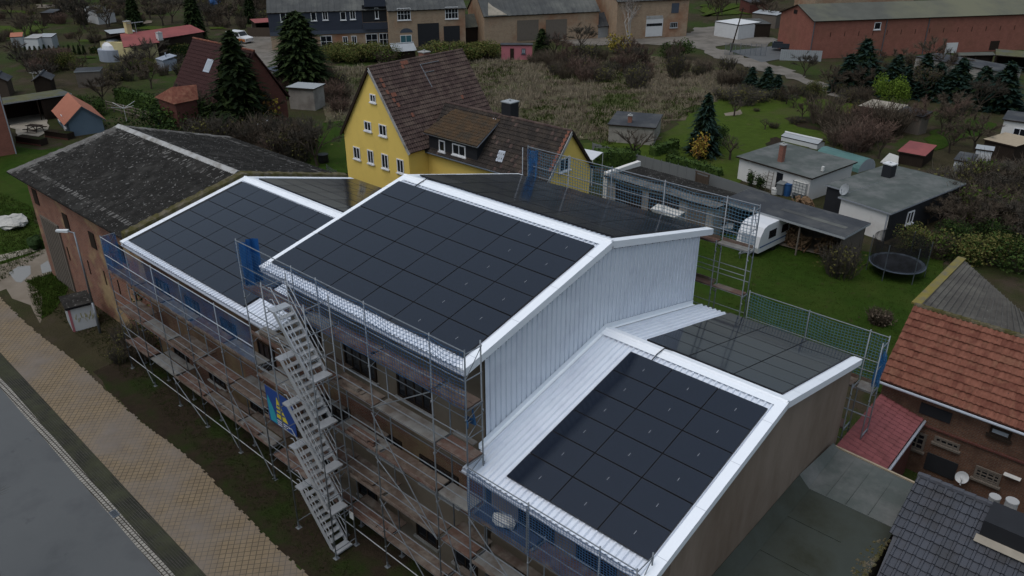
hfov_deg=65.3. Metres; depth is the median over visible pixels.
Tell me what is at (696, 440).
workshop wing
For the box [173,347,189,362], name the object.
window
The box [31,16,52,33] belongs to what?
bare tree
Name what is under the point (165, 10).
bare tree
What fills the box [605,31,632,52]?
garden bush
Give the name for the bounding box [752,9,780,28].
garden shed
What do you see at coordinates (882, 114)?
scrub
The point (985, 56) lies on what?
canopy
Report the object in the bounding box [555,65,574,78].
scrub
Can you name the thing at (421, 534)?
window
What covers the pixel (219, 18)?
scrub
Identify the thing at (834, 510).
felt roof building
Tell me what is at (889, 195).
flat roofed house
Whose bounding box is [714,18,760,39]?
container shed
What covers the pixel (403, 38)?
glazed door
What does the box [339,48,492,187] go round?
yellow house
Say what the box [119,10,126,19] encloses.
dry shrub
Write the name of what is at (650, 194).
garage door
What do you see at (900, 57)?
conifer
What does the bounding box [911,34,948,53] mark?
bare tree
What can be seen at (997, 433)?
window
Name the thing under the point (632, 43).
bare tree
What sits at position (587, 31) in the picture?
bare tree
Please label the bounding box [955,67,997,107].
conifer
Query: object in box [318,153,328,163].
water butt
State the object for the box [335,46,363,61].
garden bush
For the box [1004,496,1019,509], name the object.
flower tub
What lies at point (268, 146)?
garden bush
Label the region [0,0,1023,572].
ground
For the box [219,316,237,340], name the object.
window
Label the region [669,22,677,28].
window
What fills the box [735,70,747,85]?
scrub
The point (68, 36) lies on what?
garden bush
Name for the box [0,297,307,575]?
pavement
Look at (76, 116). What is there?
blue hut
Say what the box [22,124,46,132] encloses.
picnic table
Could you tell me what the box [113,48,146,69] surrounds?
bare tree
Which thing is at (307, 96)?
garden shed
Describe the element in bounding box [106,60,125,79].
dry shrub
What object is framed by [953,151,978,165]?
garden shed
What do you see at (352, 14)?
window
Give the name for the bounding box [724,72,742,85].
scrub
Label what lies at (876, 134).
garden bush
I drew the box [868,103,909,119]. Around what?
scrub
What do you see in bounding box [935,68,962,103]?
conifer
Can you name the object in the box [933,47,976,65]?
bare tree
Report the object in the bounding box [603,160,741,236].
garage row
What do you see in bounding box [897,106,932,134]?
garden shed
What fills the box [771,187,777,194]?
flower tub
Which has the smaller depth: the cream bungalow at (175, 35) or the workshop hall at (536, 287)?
the workshop hall at (536, 287)
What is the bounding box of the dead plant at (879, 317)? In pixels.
[858,305,897,326]
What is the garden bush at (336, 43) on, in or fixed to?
on the ground at (62, 336)
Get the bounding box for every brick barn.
[467,0,600,44]
[777,0,1023,58]
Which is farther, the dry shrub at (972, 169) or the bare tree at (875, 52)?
the bare tree at (875, 52)
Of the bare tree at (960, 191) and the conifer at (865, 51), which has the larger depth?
the conifer at (865, 51)
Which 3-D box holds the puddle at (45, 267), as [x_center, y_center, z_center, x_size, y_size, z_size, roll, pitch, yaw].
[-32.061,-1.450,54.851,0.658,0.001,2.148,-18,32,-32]
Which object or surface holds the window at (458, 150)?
in the house wing at (464, 139)
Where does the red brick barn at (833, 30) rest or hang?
on the ground at (62, 336)
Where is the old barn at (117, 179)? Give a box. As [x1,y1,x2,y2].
[7,124,331,353]
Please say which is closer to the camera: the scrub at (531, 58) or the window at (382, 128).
the window at (382, 128)
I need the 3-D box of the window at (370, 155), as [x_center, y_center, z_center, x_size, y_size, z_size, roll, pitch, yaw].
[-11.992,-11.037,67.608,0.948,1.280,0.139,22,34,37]
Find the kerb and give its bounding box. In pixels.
[0,377,174,575]
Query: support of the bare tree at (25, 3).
on the garden lawn at (18, 11)
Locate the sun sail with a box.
[585,149,602,184]
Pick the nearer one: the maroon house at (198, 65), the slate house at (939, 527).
the slate house at (939, 527)
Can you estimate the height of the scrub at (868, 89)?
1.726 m
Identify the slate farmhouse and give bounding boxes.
[266,0,388,49]
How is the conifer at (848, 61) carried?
on the ground at (62, 336)
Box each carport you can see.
[2,89,71,119]
[250,18,268,27]
[722,189,870,265]
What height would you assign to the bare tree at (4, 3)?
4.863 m
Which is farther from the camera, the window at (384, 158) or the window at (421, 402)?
the window at (384, 158)
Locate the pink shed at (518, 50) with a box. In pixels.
[500,43,532,59]
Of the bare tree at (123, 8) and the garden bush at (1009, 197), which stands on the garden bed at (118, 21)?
the bare tree at (123, 8)
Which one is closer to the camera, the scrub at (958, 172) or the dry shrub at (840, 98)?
the scrub at (958, 172)
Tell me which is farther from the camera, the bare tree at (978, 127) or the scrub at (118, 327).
the bare tree at (978, 127)
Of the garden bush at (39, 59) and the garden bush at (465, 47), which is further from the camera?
the garden bush at (465, 47)
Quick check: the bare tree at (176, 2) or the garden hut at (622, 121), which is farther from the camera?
the bare tree at (176, 2)
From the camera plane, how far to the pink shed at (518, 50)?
120.63 m
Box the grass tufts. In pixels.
[0,192,945,575]
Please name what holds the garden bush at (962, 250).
on the ground at (62, 336)
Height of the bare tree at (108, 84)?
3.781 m
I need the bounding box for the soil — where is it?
[93,353,453,575]
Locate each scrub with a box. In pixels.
[0,27,7,41]
[28,29,38,34]
[84,34,104,42]
[104,315,133,341]
[113,326,157,363]
[134,69,149,79]
[142,52,155,66]
[156,62,168,75]
[195,115,235,131]
[200,3,220,20]
[209,15,223,26]
[213,19,231,27]
[219,121,259,141]
[228,110,274,140]
[232,15,246,28]
[234,112,276,145]
[245,114,290,132]
[247,130,286,148]
[254,0,265,6]
[256,2,265,10]
[324,91,338,101]
[327,84,356,98]
[526,54,541,63]
[535,48,549,61]
[540,50,564,66]
[547,56,566,64]
[550,60,564,71]
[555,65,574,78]
[573,52,593,63]
[575,61,603,74]
[589,60,608,73]
[596,45,610,61]
[634,69,655,81]
[663,43,679,62]
[676,59,693,73]
[692,60,715,73]
[694,57,716,66]
[711,64,740,86]
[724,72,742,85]
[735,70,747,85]
[804,90,853,124]
[809,105,863,131]
[816,119,871,146]
[820,113,850,127]
[828,114,874,131]
[842,86,859,100]
[847,105,883,121]
[848,87,875,101]
[849,85,874,98]
[868,97,920,136]
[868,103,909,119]
[873,102,907,133]
[934,164,990,183]
[942,198,966,218]
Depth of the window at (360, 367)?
29.90 m
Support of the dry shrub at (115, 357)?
on the soil
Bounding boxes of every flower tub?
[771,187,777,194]
[988,493,1000,502]
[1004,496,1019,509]
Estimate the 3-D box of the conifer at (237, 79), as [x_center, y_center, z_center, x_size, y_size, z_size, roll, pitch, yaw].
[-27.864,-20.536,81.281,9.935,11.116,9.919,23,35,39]
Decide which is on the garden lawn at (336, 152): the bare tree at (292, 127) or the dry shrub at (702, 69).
the bare tree at (292, 127)
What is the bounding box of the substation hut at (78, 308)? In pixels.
[59,290,98,331]
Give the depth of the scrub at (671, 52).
118.35 m
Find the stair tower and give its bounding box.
[260,273,359,560]
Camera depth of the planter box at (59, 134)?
83.04 m
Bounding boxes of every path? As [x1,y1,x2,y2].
[0,248,40,260]
[36,4,51,7]
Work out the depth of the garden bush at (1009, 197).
60.79 m
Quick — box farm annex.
[465,14,477,41]
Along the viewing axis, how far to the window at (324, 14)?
127.31 m
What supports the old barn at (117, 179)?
on the ground at (62, 336)
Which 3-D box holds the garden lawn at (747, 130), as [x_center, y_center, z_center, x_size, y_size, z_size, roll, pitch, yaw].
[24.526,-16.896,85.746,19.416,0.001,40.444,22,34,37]
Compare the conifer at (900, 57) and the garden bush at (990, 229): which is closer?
the garden bush at (990, 229)
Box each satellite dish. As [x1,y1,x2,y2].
[839,184,848,194]
[955,471,968,484]
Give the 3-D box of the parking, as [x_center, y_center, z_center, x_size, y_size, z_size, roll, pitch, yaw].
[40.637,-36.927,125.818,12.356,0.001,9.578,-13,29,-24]
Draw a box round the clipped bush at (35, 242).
[26,234,43,249]
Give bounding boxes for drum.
[783,183,792,196]
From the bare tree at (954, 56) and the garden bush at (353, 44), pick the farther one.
the garden bush at (353, 44)
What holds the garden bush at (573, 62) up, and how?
on the ground at (62, 336)
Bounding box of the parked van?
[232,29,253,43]
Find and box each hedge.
[88,45,100,53]
[112,86,158,112]
[167,43,188,57]
[593,145,640,167]
[649,138,680,156]
[666,152,723,176]
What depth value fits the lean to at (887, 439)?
33.13 m
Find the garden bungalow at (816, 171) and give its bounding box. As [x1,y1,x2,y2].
[736,142,857,198]
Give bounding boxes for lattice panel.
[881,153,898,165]
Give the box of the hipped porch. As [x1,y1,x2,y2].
[155,85,198,130]
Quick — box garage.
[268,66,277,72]
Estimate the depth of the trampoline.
52.58 m
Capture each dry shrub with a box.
[15,51,41,63]
[44,6,67,14]
[74,18,88,24]
[103,65,125,80]
[104,345,128,364]
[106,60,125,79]
[108,318,143,353]
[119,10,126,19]
[121,57,142,70]
[121,68,135,81]
[143,8,155,14]
[159,52,183,62]
[168,61,181,74]
[173,112,225,133]
[176,115,243,137]
[196,0,210,8]
[215,0,238,15]
[224,106,266,129]
[232,7,243,20]
[251,8,267,18]
[255,124,321,158]
[267,113,334,150]
[280,137,314,162]
[325,67,353,88]
[548,62,560,74]
[561,53,587,67]
[572,39,602,60]
[587,64,617,81]
[617,62,653,88]
[629,61,648,73]
[664,52,688,77]
[691,62,710,75]
[707,84,735,100]
[716,55,739,71]
[717,86,766,105]
[733,64,759,73]
[733,83,756,94]
[752,87,775,102]
[768,121,780,128]
[771,86,787,100]
[780,93,788,101]
[788,115,801,124]
[789,83,806,95]
[804,89,818,101]
[807,82,824,95]
[814,241,869,280]
[833,82,846,93]
[835,96,846,104]
[837,88,862,102]
[843,87,858,100]
[852,97,867,105]
[905,56,915,64]
[918,157,992,187]
[946,170,984,192]
[948,147,1006,184]
[1002,174,1023,202]
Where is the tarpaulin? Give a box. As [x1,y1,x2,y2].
[239,238,262,285]
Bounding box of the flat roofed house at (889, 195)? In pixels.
[823,161,965,239]
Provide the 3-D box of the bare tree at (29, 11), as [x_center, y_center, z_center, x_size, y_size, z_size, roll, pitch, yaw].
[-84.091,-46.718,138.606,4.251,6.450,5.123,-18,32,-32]
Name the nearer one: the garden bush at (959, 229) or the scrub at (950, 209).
the garden bush at (959, 229)
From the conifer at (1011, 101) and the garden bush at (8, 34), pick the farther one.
the garden bush at (8, 34)
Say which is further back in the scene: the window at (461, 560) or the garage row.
the garage row
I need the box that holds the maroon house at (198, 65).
[173,37,289,121]
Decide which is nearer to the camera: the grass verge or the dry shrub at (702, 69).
the grass verge
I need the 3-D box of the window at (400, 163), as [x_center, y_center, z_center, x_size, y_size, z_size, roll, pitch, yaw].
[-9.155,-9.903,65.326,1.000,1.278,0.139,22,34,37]
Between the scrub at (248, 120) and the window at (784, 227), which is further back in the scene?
the scrub at (248, 120)
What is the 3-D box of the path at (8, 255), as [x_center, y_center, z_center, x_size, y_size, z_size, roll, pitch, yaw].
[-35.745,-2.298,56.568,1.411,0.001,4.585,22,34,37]
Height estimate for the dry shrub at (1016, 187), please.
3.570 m
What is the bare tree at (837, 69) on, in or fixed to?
on the dirt yard at (706, 40)
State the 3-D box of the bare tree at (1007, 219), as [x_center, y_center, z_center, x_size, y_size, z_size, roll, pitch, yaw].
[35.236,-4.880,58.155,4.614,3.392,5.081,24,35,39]
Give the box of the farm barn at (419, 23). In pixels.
[385,0,465,46]
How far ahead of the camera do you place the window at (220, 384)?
39.82 m
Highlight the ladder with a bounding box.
[765,172,773,189]
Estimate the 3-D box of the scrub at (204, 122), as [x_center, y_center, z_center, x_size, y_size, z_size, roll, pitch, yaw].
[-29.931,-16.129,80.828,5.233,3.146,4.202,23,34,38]
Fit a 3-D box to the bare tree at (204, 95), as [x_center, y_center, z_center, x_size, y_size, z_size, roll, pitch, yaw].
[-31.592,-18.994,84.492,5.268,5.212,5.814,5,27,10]
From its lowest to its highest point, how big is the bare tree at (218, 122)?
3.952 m
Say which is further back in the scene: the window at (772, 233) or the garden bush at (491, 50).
the garden bush at (491, 50)
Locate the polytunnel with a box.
[818,146,874,172]
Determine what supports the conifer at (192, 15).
on the ground at (62, 336)
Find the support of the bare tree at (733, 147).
on the garden lawn at (747, 130)
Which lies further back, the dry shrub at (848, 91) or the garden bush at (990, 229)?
the dry shrub at (848, 91)
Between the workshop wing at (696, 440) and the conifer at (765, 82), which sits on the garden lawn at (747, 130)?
the conifer at (765, 82)
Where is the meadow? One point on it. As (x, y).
(525, 105)
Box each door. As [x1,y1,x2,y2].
[400,35,411,41]
[510,49,513,59]
[615,183,641,208]
[645,19,662,36]
[648,193,678,211]
[686,205,705,226]
[775,172,782,186]
[923,452,957,479]
[945,42,957,52]
[989,41,999,49]
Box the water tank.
[791,180,807,197]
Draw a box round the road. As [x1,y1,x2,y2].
[0,388,160,575]
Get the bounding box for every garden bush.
[0,12,6,18]
[2,29,13,37]
[24,57,55,73]
[28,53,55,62]
[42,45,72,55]
[48,12,66,23]
[48,52,73,70]
[58,52,79,68]
[64,32,72,38]
[73,92,94,102]
[83,96,107,114]
[105,100,168,128]
[125,59,139,71]
[134,57,157,70]
[142,102,188,131]
[154,102,216,127]
[166,97,215,130]
[191,99,242,119]
[250,93,280,115]
[257,137,285,152]
[278,77,299,92]
[317,43,347,61]
[319,72,337,86]
[321,41,344,59]
[323,78,346,98]
[325,43,351,61]
[325,95,351,111]
[331,41,365,55]
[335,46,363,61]
[340,42,384,62]
[344,44,367,63]
[361,50,374,61]
[369,40,384,58]
[369,44,396,61]
[371,42,403,59]
[372,45,400,62]
[414,42,437,52]
[420,39,466,56]
[420,41,452,53]
[430,41,461,52]
[440,40,477,59]
[454,43,479,58]
[467,38,499,59]
[470,42,488,56]
[475,43,500,58]
[552,48,582,66]
[566,53,601,75]
[574,63,598,81]
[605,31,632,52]
[607,54,619,62]
[614,48,639,72]
[642,60,655,72]
[657,37,695,57]
[666,148,679,155]
[689,131,710,160]
[716,123,729,148]
[806,79,828,97]
[838,123,878,152]
[839,103,874,121]
[844,128,876,152]
[846,114,900,141]
[848,122,879,150]
[851,101,884,122]
[864,124,885,145]
[866,119,891,140]
[892,221,937,252]
[907,229,963,260]
[933,217,976,261]
[933,228,1001,266]
[947,178,998,221]
[951,174,1023,226]
[959,230,1023,266]
[960,156,1015,171]
[965,217,1023,248]
[967,147,1007,177]
[985,235,1023,274]
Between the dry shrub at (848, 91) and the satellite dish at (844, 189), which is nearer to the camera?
the satellite dish at (844, 189)
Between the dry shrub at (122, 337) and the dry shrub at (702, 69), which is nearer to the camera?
the dry shrub at (122, 337)
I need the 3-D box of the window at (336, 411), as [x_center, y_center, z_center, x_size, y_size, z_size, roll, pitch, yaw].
[-7.195,5.158,32.473,2.160,1.390,0.139,22,34,37]
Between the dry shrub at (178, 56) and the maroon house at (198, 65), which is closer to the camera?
the maroon house at (198, 65)
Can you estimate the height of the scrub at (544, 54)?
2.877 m
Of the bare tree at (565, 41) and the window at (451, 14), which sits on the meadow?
the bare tree at (565, 41)
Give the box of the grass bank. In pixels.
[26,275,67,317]
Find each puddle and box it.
[9,266,30,281]
[40,261,51,272]
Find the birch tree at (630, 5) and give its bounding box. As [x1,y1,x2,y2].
[620,0,642,38]
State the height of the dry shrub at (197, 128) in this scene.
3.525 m
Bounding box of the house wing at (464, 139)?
[423,99,594,193]
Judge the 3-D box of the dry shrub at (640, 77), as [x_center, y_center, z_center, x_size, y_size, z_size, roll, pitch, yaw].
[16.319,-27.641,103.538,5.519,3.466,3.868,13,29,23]
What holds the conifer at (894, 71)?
on the ground at (62, 336)
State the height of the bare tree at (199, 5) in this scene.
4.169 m
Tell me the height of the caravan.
2.344 m
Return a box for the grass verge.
[0,353,205,575]
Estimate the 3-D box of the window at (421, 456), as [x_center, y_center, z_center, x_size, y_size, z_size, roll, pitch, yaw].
[-2.657,6.978,28.826,2.160,1.390,0.139,22,34,37]
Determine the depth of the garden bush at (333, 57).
118.93 m
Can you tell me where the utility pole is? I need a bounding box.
[730,8,745,51]
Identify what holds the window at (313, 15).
in the slate farmhouse
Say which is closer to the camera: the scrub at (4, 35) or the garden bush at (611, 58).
the garden bush at (611, 58)
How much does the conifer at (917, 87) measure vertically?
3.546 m
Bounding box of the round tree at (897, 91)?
[872,72,911,103]
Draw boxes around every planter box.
[14,134,47,145]
[44,129,74,139]
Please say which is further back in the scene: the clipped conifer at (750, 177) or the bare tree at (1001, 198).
the clipped conifer at (750, 177)
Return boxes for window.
[31,188,39,205]
[61,212,70,230]
[88,231,96,249]
[118,244,125,263]
[155,277,170,302]
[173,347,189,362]
[184,295,200,321]
[205,356,226,391]
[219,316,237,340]
[249,401,269,419]
[256,339,276,371]
[280,13,285,22]
[303,313,323,353]
[311,13,316,21]
[319,393,353,439]
[320,35,331,46]
[322,12,328,20]
[340,12,346,20]
[342,36,347,44]
[343,344,378,386]
[350,11,355,19]
[351,36,356,43]
[353,146,361,161]
[356,481,377,501]
[363,120,371,132]
[365,34,377,44]
[366,422,405,473]
[367,149,374,165]
[369,94,376,104]
[378,124,387,138]
[379,33,388,45]
[381,153,389,170]
[395,373,431,418]
[396,158,403,174]
[397,8,411,20]
[414,523,438,552]
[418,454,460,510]
[438,140,445,153]
[445,7,457,19]
[451,143,465,158]
[451,549,477,575]
[518,509,554,549]
[559,156,571,174]
[576,544,616,575]
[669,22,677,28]
[740,232,754,244]
[768,228,776,238]
[781,223,788,232]
[873,22,881,30]
[904,210,914,226]
[911,432,926,454]
[930,435,960,454]
[969,465,1001,490]
[985,425,1011,444]
[1012,127,1023,135]
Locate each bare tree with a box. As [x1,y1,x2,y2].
[0,0,24,18]
[0,38,27,61]
[4,14,35,36]
[5,46,33,71]
[14,0,39,33]
[20,0,32,12]
[24,59,57,74]
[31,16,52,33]
[35,47,56,73]
[39,48,59,58]
[46,0,71,15]
[54,0,95,28]
[69,53,89,71]
[70,28,82,45]
[71,11,90,27]
[76,6,91,23]
[80,74,122,103]
[85,20,101,45]
[89,0,121,26]
[90,0,118,28]
[102,68,121,87]
[109,0,138,13]
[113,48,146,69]
[114,5,125,15]
[127,60,163,88]
[129,36,170,60]
[135,0,157,18]
[146,0,175,25]
[155,88,205,113]
[159,0,184,22]
[185,111,233,134]
[197,0,210,17]
[198,3,218,25]
[198,83,213,108]
[210,1,238,25]
[231,120,269,143]
[252,0,260,10]
[257,111,298,136]
[257,119,316,158]
[259,89,287,110]
[287,116,344,165]
[544,32,568,52]
[551,31,572,53]
[561,44,578,61]
[567,21,597,43]
[611,35,634,57]
[612,127,661,150]
[617,42,649,61]
[629,37,644,52]
[634,44,651,64]
[640,47,656,66]
[671,38,684,51]
[708,0,727,20]
[714,0,730,14]
[721,134,743,159]
[728,99,745,115]
[749,0,771,9]
[758,1,786,12]
[761,118,770,129]
[762,0,785,9]
[780,84,800,103]
[784,92,801,106]
[790,51,818,75]
[790,100,810,117]
[818,64,850,92]
[820,129,846,147]
[837,128,872,152]
[842,63,875,83]
[849,64,875,88]
[858,36,879,59]
[858,124,904,158]
[876,48,887,63]
[891,47,917,63]
[901,96,935,117]
[910,106,933,126]
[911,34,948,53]
[912,59,943,98]
[924,196,970,227]
[926,203,955,225]
[929,104,964,132]
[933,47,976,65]
[935,63,951,74]
[935,200,992,225]
[936,97,973,132]
[937,89,982,125]
[937,124,975,152]
[943,101,977,126]
[943,120,969,145]
[943,191,1006,225]
[944,178,981,202]
[947,171,1022,198]
[953,112,1007,151]
[964,195,1022,238]
[966,74,1011,110]
[966,164,1023,192]
[970,184,1020,224]
[988,189,1023,212]
[990,157,1023,187]
[997,195,1023,245]
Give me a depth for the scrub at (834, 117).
84.08 m
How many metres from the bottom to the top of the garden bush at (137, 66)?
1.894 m
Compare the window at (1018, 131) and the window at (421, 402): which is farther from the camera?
the window at (1018, 131)
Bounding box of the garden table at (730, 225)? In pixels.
[721,222,733,233]
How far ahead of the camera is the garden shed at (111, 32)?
131.30 m
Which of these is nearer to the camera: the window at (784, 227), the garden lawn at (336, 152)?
the window at (784, 227)
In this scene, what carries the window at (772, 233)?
in the caravan
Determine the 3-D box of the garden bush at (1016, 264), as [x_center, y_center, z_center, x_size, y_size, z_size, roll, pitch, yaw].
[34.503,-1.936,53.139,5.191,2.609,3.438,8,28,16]
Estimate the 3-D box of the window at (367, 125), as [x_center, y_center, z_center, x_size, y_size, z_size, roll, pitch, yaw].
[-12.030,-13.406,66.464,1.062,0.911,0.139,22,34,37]
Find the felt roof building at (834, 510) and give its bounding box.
[712,443,914,575]
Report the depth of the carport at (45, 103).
90.05 m
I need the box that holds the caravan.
[736,214,789,257]
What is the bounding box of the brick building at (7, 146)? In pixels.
[0,95,16,155]
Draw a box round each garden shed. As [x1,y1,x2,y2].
[10,32,25,47]
[23,34,43,49]
[40,9,64,23]
[41,33,58,48]
[74,67,104,87]
[84,5,115,24]
[104,28,135,38]
[285,82,325,110]
[745,18,770,36]
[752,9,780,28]
[858,99,908,110]
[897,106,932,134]
[897,141,936,167]
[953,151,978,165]
[975,144,994,167]
[983,132,1023,164]
[994,49,1023,71]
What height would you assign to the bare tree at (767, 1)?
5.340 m
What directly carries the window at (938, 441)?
in the brick house at (952, 375)
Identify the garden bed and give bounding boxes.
[113,19,124,23]
[724,110,741,115]
[765,137,782,145]
[785,114,845,130]
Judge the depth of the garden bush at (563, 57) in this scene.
114.85 m
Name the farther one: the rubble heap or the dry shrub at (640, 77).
the dry shrub at (640, 77)
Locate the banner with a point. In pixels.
(273, 405)
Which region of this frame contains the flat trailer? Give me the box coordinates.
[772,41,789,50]
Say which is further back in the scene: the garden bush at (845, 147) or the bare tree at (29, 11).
the bare tree at (29, 11)
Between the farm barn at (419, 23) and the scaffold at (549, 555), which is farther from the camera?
the farm barn at (419, 23)
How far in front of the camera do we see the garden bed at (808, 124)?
87.94 m
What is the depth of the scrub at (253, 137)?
77.27 m
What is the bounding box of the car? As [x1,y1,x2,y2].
[650,203,684,219]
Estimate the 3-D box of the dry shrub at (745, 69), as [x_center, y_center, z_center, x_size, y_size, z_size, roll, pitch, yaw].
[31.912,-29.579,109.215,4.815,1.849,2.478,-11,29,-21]
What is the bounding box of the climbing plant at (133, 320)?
[123,258,162,350]
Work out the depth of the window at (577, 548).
24.49 m
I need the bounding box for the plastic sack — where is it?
[492,512,515,529]
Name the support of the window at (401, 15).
in the farm barn at (419, 23)
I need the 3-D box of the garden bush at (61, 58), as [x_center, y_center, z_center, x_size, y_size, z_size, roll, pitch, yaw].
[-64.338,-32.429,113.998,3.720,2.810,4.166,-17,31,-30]
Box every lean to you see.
[598,12,608,37]
[837,394,925,474]
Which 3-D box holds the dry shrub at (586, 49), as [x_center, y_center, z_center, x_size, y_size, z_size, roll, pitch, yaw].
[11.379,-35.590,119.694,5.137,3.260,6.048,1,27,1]
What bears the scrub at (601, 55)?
on the ground at (62, 336)
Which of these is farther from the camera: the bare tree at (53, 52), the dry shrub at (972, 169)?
the bare tree at (53, 52)
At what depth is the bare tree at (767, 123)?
85.78 m
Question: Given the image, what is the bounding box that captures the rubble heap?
[0,213,27,229]
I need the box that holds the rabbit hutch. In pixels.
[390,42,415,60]
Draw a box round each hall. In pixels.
[258,173,713,575]
[794,0,913,4]
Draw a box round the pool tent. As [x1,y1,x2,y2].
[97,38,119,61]
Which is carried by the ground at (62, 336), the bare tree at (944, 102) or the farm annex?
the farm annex
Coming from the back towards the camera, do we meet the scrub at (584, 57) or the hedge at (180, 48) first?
the hedge at (180, 48)
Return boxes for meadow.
[323,53,760,139]
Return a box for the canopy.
[958,52,995,61]
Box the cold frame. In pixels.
[781,131,825,148]
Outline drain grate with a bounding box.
[108,509,119,517]
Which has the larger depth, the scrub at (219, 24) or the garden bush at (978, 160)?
the scrub at (219, 24)
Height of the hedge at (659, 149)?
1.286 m
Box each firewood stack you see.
[784,223,798,244]
[788,233,811,252]
[813,235,837,255]
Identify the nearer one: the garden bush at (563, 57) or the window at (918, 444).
the window at (918, 444)
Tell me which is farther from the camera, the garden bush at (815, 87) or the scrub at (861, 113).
the garden bush at (815, 87)
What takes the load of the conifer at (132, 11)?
on the garden lawn at (151, 27)
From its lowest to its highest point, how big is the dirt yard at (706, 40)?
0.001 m
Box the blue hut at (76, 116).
[51,93,105,135]
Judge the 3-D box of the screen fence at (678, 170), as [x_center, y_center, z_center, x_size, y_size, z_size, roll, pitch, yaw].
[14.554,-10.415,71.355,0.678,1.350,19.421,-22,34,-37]
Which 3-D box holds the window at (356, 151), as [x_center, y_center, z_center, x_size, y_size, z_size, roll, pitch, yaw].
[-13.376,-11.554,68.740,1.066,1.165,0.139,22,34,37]
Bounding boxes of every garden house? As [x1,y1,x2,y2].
[739,0,767,13]
[1000,110,1023,135]
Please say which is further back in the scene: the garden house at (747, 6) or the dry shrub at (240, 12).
the garden house at (747, 6)
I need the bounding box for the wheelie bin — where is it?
[776,180,786,194]
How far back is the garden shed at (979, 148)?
73.04 m
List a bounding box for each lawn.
[0,25,46,37]
[0,147,63,264]
[2,10,25,12]
[132,26,161,29]
[209,27,226,28]
[296,121,347,172]
[583,95,853,182]
[693,234,942,391]
[699,3,769,15]
[924,117,996,149]
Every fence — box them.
[105,101,151,121]
[247,28,270,36]
[592,142,770,193]
[724,43,766,55]
[780,49,822,61]
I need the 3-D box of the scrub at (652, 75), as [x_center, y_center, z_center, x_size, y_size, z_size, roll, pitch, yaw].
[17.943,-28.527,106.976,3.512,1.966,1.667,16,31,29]
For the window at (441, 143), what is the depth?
64.09 m
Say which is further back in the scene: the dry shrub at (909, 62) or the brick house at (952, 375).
the dry shrub at (909, 62)
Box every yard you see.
[0,249,51,321]
[8,114,48,135]
[242,37,277,66]
[560,26,850,101]
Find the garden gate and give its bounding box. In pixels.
[695,171,709,184]
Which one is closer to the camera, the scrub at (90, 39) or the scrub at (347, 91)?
the scrub at (347, 91)
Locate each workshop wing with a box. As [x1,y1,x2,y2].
[120,171,381,463]
[459,304,862,575]
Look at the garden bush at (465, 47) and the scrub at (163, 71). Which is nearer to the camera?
the scrub at (163, 71)
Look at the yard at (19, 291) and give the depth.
52.83 m
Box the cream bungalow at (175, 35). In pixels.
[94,20,204,62]
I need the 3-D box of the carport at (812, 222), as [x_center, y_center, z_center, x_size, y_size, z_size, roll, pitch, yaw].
[20.223,-4.412,58.023,3.803,2.515,9.685,-23,34,-38]
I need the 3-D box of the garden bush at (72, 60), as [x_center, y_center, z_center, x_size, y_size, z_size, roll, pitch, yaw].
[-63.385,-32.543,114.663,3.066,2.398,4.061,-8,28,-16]
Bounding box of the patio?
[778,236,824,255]
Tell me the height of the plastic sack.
0.353 m
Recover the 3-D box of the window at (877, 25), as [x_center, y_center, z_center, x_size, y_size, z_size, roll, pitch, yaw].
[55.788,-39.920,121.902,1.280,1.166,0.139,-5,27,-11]
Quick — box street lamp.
[55,229,101,332]
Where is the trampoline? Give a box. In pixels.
[866,228,933,284]
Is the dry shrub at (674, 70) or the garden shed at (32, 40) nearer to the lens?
the dry shrub at (674, 70)
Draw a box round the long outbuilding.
[915,53,1022,80]
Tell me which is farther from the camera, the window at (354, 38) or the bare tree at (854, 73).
the window at (354, 38)
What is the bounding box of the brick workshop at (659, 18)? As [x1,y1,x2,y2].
[596,0,688,39]
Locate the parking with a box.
[732,46,780,61]
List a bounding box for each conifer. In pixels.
[77,45,81,54]
[123,0,145,27]
[182,0,209,39]
[199,29,289,134]
[242,0,257,23]
[267,10,341,98]
[532,28,550,57]
[679,92,724,159]
[737,66,760,89]
[747,169,755,186]
[754,66,774,97]
[755,173,766,189]
[767,74,789,99]
[823,54,860,91]
[836,38,886,73]
[853,60,872,95]
[867,66,884,95]
[871,58,904,99]
[888,54,906,71]
[892,64,916,100]
[910,71,931,101]
[913,53,938,78]
[916,62,948,102]
[934,58,977,104]
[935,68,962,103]
[952,75,973,103]
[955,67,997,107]
[963,66,988,101]
[971,60,1023,114]
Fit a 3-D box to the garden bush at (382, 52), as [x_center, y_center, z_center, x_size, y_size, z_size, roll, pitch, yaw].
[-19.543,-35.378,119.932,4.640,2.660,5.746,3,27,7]
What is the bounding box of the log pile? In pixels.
[791,195,814,206]
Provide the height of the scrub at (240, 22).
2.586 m
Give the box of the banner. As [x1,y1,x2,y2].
[264,384,297,437]
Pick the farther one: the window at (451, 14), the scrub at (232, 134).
the window at (451, 14)
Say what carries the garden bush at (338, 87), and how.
on the ground at (62, 336)
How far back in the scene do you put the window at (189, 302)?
38.78 m
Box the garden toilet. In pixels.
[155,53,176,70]
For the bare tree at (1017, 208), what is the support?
on the ground at (62, 336)
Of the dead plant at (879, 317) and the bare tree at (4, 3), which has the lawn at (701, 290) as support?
the dead plant at (879, 317)
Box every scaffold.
[99,232,290,478]
[235,238,492,575]
[467,466,653,575]
[522,145,760,316]
[746,290,890,441]
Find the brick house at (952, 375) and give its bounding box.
[880,256,1023,512]
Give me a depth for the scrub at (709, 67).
111.95 m
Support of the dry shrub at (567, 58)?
on the meadow
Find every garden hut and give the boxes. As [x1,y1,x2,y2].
[0,70,14,96]
[31,69,56,92]
[607,111,662,144]
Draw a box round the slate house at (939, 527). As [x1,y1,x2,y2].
[877,472,1023,575]

